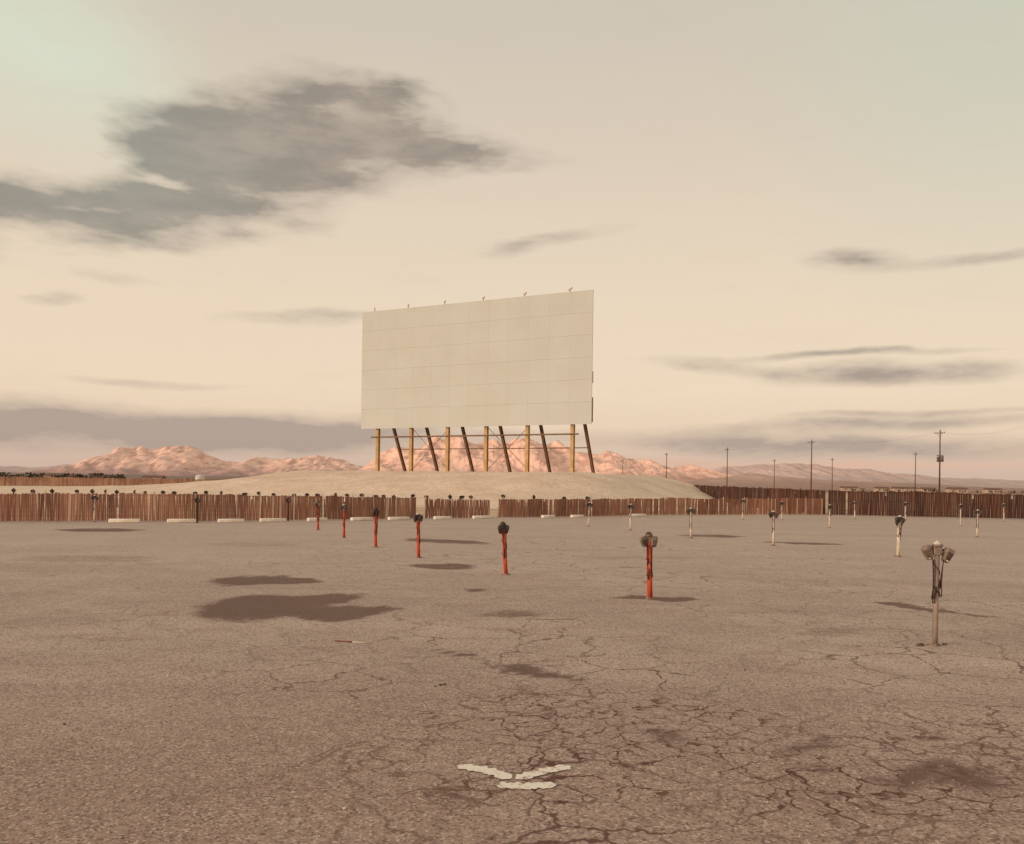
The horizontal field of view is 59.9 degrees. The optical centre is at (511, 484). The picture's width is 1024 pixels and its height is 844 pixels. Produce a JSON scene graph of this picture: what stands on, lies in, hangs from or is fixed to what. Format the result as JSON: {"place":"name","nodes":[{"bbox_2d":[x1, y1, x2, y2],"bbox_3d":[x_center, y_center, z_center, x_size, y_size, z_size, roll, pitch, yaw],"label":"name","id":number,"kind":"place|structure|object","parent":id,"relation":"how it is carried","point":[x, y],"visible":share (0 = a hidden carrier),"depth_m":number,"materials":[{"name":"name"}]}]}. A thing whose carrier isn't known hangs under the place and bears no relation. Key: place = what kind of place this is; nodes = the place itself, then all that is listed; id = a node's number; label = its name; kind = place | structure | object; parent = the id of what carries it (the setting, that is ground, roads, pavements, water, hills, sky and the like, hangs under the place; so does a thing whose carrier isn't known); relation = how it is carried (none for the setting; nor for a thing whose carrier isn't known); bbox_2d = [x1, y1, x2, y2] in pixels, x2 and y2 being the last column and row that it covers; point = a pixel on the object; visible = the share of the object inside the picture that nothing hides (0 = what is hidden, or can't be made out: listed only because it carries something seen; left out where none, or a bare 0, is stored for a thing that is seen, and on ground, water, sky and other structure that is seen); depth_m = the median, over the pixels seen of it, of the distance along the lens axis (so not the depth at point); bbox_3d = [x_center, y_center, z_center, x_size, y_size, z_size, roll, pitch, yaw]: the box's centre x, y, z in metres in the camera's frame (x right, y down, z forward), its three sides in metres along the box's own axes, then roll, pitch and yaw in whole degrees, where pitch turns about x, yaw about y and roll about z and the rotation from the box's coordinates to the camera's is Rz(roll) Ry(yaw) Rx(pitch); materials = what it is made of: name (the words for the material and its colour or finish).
{"place":"outdoors","nodes":[
{"label":"outdoors","id":0,"kind":"place"},
{"bbox_2d":[0,464,70,472],"bbox_3d":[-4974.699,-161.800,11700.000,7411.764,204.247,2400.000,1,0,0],"label":"mountains","id":1,"kind":"structure","parent":0,"point":[12,469],"depth_m":11642.33,"materials":[{"name":"stone"}]},
{"bbox_2d":[0,472,242,480],"bbox_3d":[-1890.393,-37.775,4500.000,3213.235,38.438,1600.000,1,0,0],"label":"foothills","id":2,"kind":"structure","parent":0,"point":[185,477],"depth_m":4403.26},
{"bbox_2d":[19,445,362,476],"bbox_3d":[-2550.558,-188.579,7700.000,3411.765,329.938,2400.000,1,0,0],"label":"mountains","id":3,"kind":"structure","parent":0,"point":[187,460],"depth_m":7352.57,"materials":[{"name":"stone"}]},
{"bbox_2d":[0,478,1023,843],"bbox_3d":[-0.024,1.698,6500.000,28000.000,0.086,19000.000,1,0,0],"label":"ground","id":4,"kind":"structure","parent":0,"point":[436,614],"depth_m":7.72,"materials":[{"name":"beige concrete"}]},
{"bbox_2d":[43,473,68,480],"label":"distant house","id":5,"kind":"structure","parent":4,"relation":"on","point":[47,474],"depth_m":557.11,"materials":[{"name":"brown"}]},
{"bbox_2d":[91,495,98,521],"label":"speaker post","id":6,"kind":"object","parent":4,"relation":"on","point":[94,498],"visible":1,"depth_m":34.87,"materials":[{"name":"white metal"}]},
{"bbox_2d":[0,476,225,485],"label":"board fence","id":7,"kind":"object","parent":4,"relation":"on","point":[41,481],"visible":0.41,"depth_m":151.47,"materials":[{"name":"brown wood"}]},
{"bbox_2d":[108,519,140,522],"bbox_3d":[-15.221,1.415,34.891,1.150,0.150,0.200,1,0,-16],"label":"concrete wheel stop","id":8,"kind":"object","parent":4,"relation":"on","point":[124,520],"visible":1,"depth_m":34.80,"materials":[{"name":"beige concrete"}]},
{"bbox_2d":[140,475,165,481],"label":"distant house","id":9,"kind":"structure","parent":4,"relation":"on","point":[159,477],"depth_m":617.73,"materials":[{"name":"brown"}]},
{"bbox_2d":[167,519,195,522],"bbox_3d":[-13.222,1.445,35.566,1.100,0.150,0.200,1,0,-24],"label":"concrete wheel stop","id":10,"kind":"object","parent":4,"relation":"on","point":[181,520],"visible":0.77,"depth_m":35.47,"materials":[{"name":"white concrete"}]},
{"bbox_2d":[194,497,200,522],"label":"speaker post","id":11,"kind":"object","parent":4,"relation":"on","point":[197,499],"visible":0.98,"depth_m":35.27,"materials":[{"name":"metal"}]},
{"bbox_2d":[195,475,204,479],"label":"water tank","id":12,"kind":"object","parent":4,"relation":"on","point":[199,476],"visible":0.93,"depth_m":597.68,"materials":[{"name":"metal"}]},
{"bbox_2d":[0,490,415,521],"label":"slat fence","id":13,"kind":"object","parent":4,"relation":"on","point":[161,505],"visible":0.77,"depth_m":36.73,"materials":[{"name":"brown wood"}]},
{"bbox_2d":[218,519,244,522],"bbox_3d":[-11.522,1.474,36.444,1.050,0.150,0.200,1,0,-26],"label":"concrete wheel stop","id":14,"kind":"object","parent":4,"relation":"on","point":[229,520],"visible":1,"depth_m":36.33,"materials":[{"name":"white concrete"}]},
{"bbox_2d":[259,518,285,521],"bbox_3d":[-10.022,1.485,37.236,1.100,0.150,0.200,1,0,-31],"label":"concrete wheel stop","id":15,"kind":"object","parent":4,"relation":"on","point":[272,519],"visible":1,"depth_m":37.13,"materials":[{"name":"beige concrete"}]},
{"bbox_2d":[285,497,290,520],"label":"speaker post","id":16,"kind":"object","parent":4,"relation":"on","point":[288,500],"visible":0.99,"depth_m":37.97,"materials":[{"name":"metal"}]},
{"bbox_2d":[307,518,326,520],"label":"concrete wheel stop","id":17,"kind":"object","parent":4,"relation":"on","point":[315,519],"visible":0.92,"depth_m":38.24,"materials":[{"name":"beige concrete"}]},
{"bbox_2d":[314,501,321,529],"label":"speaker post","id":18,"kind":"object","parent":4,"relation":"on","point":[317,504],"visible":0.98,"depth_m":31.56,"materials":[{"name":"red metal"}]},
{"bbox_2d":[340,504,346,537],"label":"speaker post","id":19,"kind":"object","parent":4,"relation":"on","point":[343,507],"visible":0.99,"depth_m":27.27,"materials":[{"name":"red metal"}]},
{"bbox_2d":[335,640,369,643],"bbox_3d":[-1.719,1.689,9.543,0.405,0.014,0.017,1,0,16],"label":"wooden stick","id":20,"kind":"object","parent":4,"relation":"on","point":[352,641],"visible":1,"depth_m":9.54,"materials":[{"name":"brown wood"}]},
{"bbox_2d":[350,517,372,520],"bbox_3d":[-6.722,1.532,39.751,1.100,0.150,0.200,1,0,-42],"label":"concrete wheel stop","id":21,"kind":"object","parent":4,"relation":"on","point":[360,518],"visible":1,"depth_m":39.62,"materials":[{"name":"beige concrete"}]},
{"bbox_2d":[372,507,379,547],"bbox_3d":[-3.587,1.175,23.379,0.255,1.166,0.224,1,0,9],"label":"speaker post","id":22,"kind":"object","parent":4,"relation":"on","point":[375,512],"visible":0.99,"depth_m":23.36,"materials":[{"name":"red metal"}]},
{"bbox_2d":[0,470,757,511],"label":"sand mound","id":23,"kind":"object","parent":4,"relation":"on","point":[492,486],"visible":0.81,"depth_m":81.86,"materials":[{"name":"beige sand"}]},
{"bbox_2d":[361,287,594,472],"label":"drive in screen","id":24,"kind":"object","parent":23,"relation":"on","point":[527,361],"visible":0.88,"depth_m":99.29,"materials":[{"name":"paint"}]},
{"bbox_2d":[388,517,409,519],"bbox_3d":[-5.222,1.560,40.957,1.100,0.150,0.200,1,0,-40],"label":"concrete wheel stop","id":25,"kind":"object","parent":4,"relation":"on","point":[398,518],"visible":0.99,"depth_m":40.85,"materials":[{"name":"beige concrete"}]},
{"bbox_2d":[413,513,422,557],"bbox_3d":[-2.130,1.205,20.271,0.250,1.132,0.226,-1,1,-17],"label":"speaker post","id":26,"kind":"object","parent":4,"relation":"on","point":[418,518],"visible":1,"depth_m":20.24,"materials":[{"name":"metal"}]},
{"bbox_2d":[433,516,450,519],"bbox_3d":[-3.322,1.583,42.410,0.900,0.150,0.200,1,0,-34],"label":"concrete wheel stop","id":27,"kind":"object","parent":4,"relation":"on","point":[441,517],"visible":1,"depth_m":42.27,"materials":[{"name":"beige concrete"}]},
{"bbox_2d":[424,496,489,518],"bbox_3d":[-2.665,1.141,43.926,3.660,1.150,0.166,1,0,-32],"label":"slat fence","id":28,"kind":"object","parent":4,"relation":"on","point":[452,507],"visible":0.84,"depth_m":43.87,"materials":[{"name":"brown wood"}]},
{"bbox_2d":[472,515,493,518],"bbox_3d":[-1.423,1.601,43.807,1.200,0.150,0.200,1,0,-36],"label":"concrete wheel stop","id":29,"kind":"object","parent":4,"relation":"on","point":[484,517],"visible":1,"depth_m":43.70,"materials":[{"name":"beige concrete"}]},
{"bbox_2d":[498,521,509,574],"bbox_3d":[-0.138,1.245,16.726,0.243,1.110,0.258,-5,3,-29],"label":"speaker post","id":30,"kind":"object","parent":4,"relation":"on","point":[503,528],"visible":0.98,"depth_m":16.69,"materials":[{"name":"red metal"}]},
{"bbox_2d":[63,643,946,724],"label":"rocks","id":31,"kind":"object","parent":4,"relation":"on","point":[920,644],"visible":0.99,"depth_m":9.68,"materials":[{"name":"grey stone"}]},
{"bbox_2d":[0,472,1023,493],"bbox_3d":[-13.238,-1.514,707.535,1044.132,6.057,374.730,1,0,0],"label":"distant trees","id":32,"kind":"object","parent":4,"relation":"on","point":[79,476],"visible":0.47,"depth_m":596.71,"materials":[{"name":"green plant"}]},
{"bbox_2d":[457,764,570,788],"bbox_3d":[0.011,1.671,5.096,0.680,0.008,0.441,1,0,0],"label":"painted arrow","id":33,"kind":"object","parent":4,"relation":"on","point":[496,773],"visible":1,"depth_m":5.12,"materials":[{"name":"paint"}]},
{"bbox_2d":[541,515,554,517],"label":"concrete wheel stop","id":34,"kind":"object","parent":4,"relation":"on","point":[547,516],"visible":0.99,"depth_m":46.11,"materials":[{"name":"beige concrete"}]},
{"bbox_2d":[570,515,583,517],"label":"concrete wheel stop","id":35,"kind":"object","parent":4,"relation":"on","point":[576,516],"visible":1,"depth_m":47.28,"materials":[{"name":"beige concrete"}]},
{"bbox_2d":[586,502,592,525],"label":"speaker post","id":36,"kind":"object","parent":4,"relation":"on","point":[589,505],"visible":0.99,"depth_m":37.01,"materials":[{"name":"white metal"}]},
{"bbox_2d":[627,504,633,529],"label":"speaker post","id":37,"kind":"object","parent":4,"relation":"on","point":[631,507],"visible":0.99,"depth_m":34.22,"materials":[{"name":"white metal"}]},
{"bbox_2d":[629,514,645,516],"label":"concrete wheel stop","id":38,"kind":"object","parent":4,"relation":"on","point":[637,515],"visible":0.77,"depth_m":49.88,"materials":[{"name":"beige concrete"}]},
{"bbox_2d":[640,532,657,599],"bbox_3d":[2.063,1.262,13.371,0.278,1.110,0.230,-1,0,-6],"label":"speaker post","id":39,"kind":"object","parent":4,"relation":"on","point":[648,540],"visible":0.99,"depth_m":13.32,"materials":[{"name":"red metal"}]},
{"bbox_2d":[497,496,822,517],"bbox_3d":[9.608,1.276,52.327,25.106,1.242,1.106,1,0,-32],"label":"slat fence","id":40,"kind":"object","parent":4,"relation":"on","point":[600,507],"visible":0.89,"depth_m":51.87,"materials":[{"name":"brown wood"}]},
{"bbox_2d":[686,508,694,537],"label":"speaker post","id":41,"kind":"object","parent":4,"relation":"on","point":[690,511],"visible":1,"depth_m":29.91,"materials":[{"name":"white metal"}]},
{"bbox_2d":[725,447,728,485],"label":"utility pole","id":42,"kind":"object","parent":4,"relation":"on","point":[727,449],"visible":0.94,"depth_m":205.17,"materials":[{"name":"brown wood"}]},
{"bbox_2d":[740,499,745,519],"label":"speaker post","id":43,"kind":"object","parent":4,"relation":"on","point":[742,501],"visible":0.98,"depth_m":47.05,"materials":[{"name":"white metal"}]},
{"bbox_2d":[693,485,824,513],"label":"dark board fence","id":44,"kind":"object","parent":4,"relation":"on","point":[734,492],"visible":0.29,"depth_m":74.89,"materials":[{"name":"brown wood"}]},
{"bbox_2d":[768,511,778,545],"bbox_3d":[7.695,1.328,26.147,0.284,1.130,0.205,1,0,-6],"label":"speaker post","id":45,"kind":"object","parent":4,"relation":"on","point":[773,515],"visible":1,"depth_m":26.13,"materials":[{"name":"white metal"}]},
{"bbox_2d":[779,501,784,519],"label":"speaker post","id":46,"kind":"object","parent":4,"relation":"on","point":[781,503],"visible":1,"depth_m":47.96,"materials":[{"name":"white metal"}]},
{"bbox_2d":[807,440,813,489],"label":"utility pole","id":47,"kind":"object","parent":4,"relation":"on","point":[811,466],"visible":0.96,"depth_m":167.58,"materials":[{"name":"brown wood"}]},
{"bbox_2d":[827,504,832,527],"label":"speaker post","id":48,"kind":"object","parent":4,"relation":"on","point":[830,507],"visible":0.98,"depth_m":39.02,"materials":[{"name":"white metal"}]},
{"bbox_2d":[830,458,833,489],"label":"utility pole","id":49,"kind":"object","parent":4,"relation":"on","point":[832,459],"visible":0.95,"depth_m":264.13,"materials":[{"name":"brown wood"}]},
{"bbox_2d":[894,515,904,556],"bbox_3d":[9.715,1.339,22.275,0.274,1.153,0.216,2,1,-6],"label":"speaker post","id":50,"kind":"object","parent":4,"relation":"on","point":[899,520],"visible":0.99,"depth_m":22.26,"materials":[{"name":"white metal"}]},
{"bbox_2d":[903,502,907,519],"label":"speaker post","id":51,"kind":"object","parent":4,"relation":"on","point":[905,504],"visible":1,"depth_m":49.57,"materials":[{"name":"white metal"}]},
{"bbox_2d":[914,452,917,490],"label":"utility pole","id":52,"kind":"object","parent":4,"relation":"on","point":[915,471],"visible":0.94,"depth_m":215.52,"materials":[{"name":"brown wood"}]},
{"bbox_2d":[828,490,1023,518],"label":"dark board fence","id":53,"kind":"object","parent":4,"relation":"on","point":[979,502],"visible":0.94,"depth_m":57.04,"materials":[{"name":"brown wood"}]},
{"bbox_2d":[921,541,954,646],"bbox_3d":[4.668,1.241,9.756,0.263,1.250,0.295,1,0,-44],"label":"speaker post","id":54,"kind":"object","parent":4,"relation":"on","point":[935,549],"visible":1,"depth_m":9.73,"materials":[{"name":"metal"}]},
{"bbox_2d":[934,430,944,491],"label":"utility pole","id":55,"kind":"object","parent":4,"relation":"on","point":[940,458],"visible":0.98,"depth_m":135.66,"materials":[{"name":"brown wood"}]},
{"bbox_2d":[959,504,962,525],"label":"speaker post","id":56,"kind":"object","parent":4,"relation":"on","point":[960,506],"visible":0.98,"depth_m":43.28,"materials":[{"name":"white metal"}]},
{"bbox_2d":[973,509,982,536],"bbox_3d":[17.291,1.484,32.987,0.271,1.131,0.249,1,0,-13],"label":"speaker post","id":57,"kind":"object","parent":4,"relation":"on","point":[977,512],"visible":0.99,"depth_m":32.97,"materials":[{"name":"white metal"}]},
{"bbox_2d":[1002,503,1005,520],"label":"speaker post","id":58,"kind":"object","parent":4,"relation":"on","point":[1003,505],"visible":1,"depth_m":50.48,"materials":[{"name":"white metal"}]},
{"bbox_2d":[0,0,1023,479],"label":"sky","id":59,"kind":"structure","parent":0,"point":[789,224],"materials":[{"name":"beige"}]},
{"bbox_2d":[360,437,734,481],"bbox_3d":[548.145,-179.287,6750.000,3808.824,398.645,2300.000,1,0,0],"label":"mountains","id":60,"kind":"structure","parent":0,"point":[607,462],"depth_m":6545.09,"materials":[{"name":"stone"}]},
{"bbox_2d":[839,486,857,490],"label":"distant house","id":61,"kind":"structure","parent":0,"point":[845,488],"depth_m":896.00,"materials":[{"name":"beige paint"}]},
{"bbox_2d":[686,473,1023,491],"bbox_3d":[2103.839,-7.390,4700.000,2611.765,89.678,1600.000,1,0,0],"label":"foothills","id":62,"kind":"structure","parent":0,"point":[752,480],"depth_m":4402.62,"materials":[{"name":"beige sand"}]},
{"bbox_2d":[713,463,1023,487],"bbox_3d":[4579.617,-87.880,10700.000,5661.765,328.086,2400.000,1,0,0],"label":"mountains","id":63,"kind":"structure","parent":0,"point":[801,470],"depth_m":10523.28,"materials":[{"name":"stone"}]},
{"bbox_2d":[873,487,889,491],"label":"distant house","id":64,"kind":"structure","parent":0,"point":[879,489],"depth_m":836.00,"materials":[{"name":"beige paint"}]},
{"bbox_2d":[890,487,918,491],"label":"distant house","id":65,"kind":"structure","parent":0,"point":[902,489],"depth_m":796.00,"materials":[{"name":"beige paint"}]},
{"bbox_2d":[919,487,935,491],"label":"distant house","id":66,"kind":"structure","parent":0,"point":[922,488],"depth_m":877.27,"materials":[{"name":"beige paint"}]},
{"bbox_2d":[945,487,968,492],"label":"distant house","id":67,"kind":"structure","parent":0,"point":[957,489],"depth_m":756.00,"materials":[{"name":"beige paint"}]},
{"bbox_2d":[982,488,1002,492],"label":"distant house","id":68,"kind":"structure","parent":0,"point":[994,490],"depth_m":796.66,"materials":[{"name":"beige paint"}]}
]}

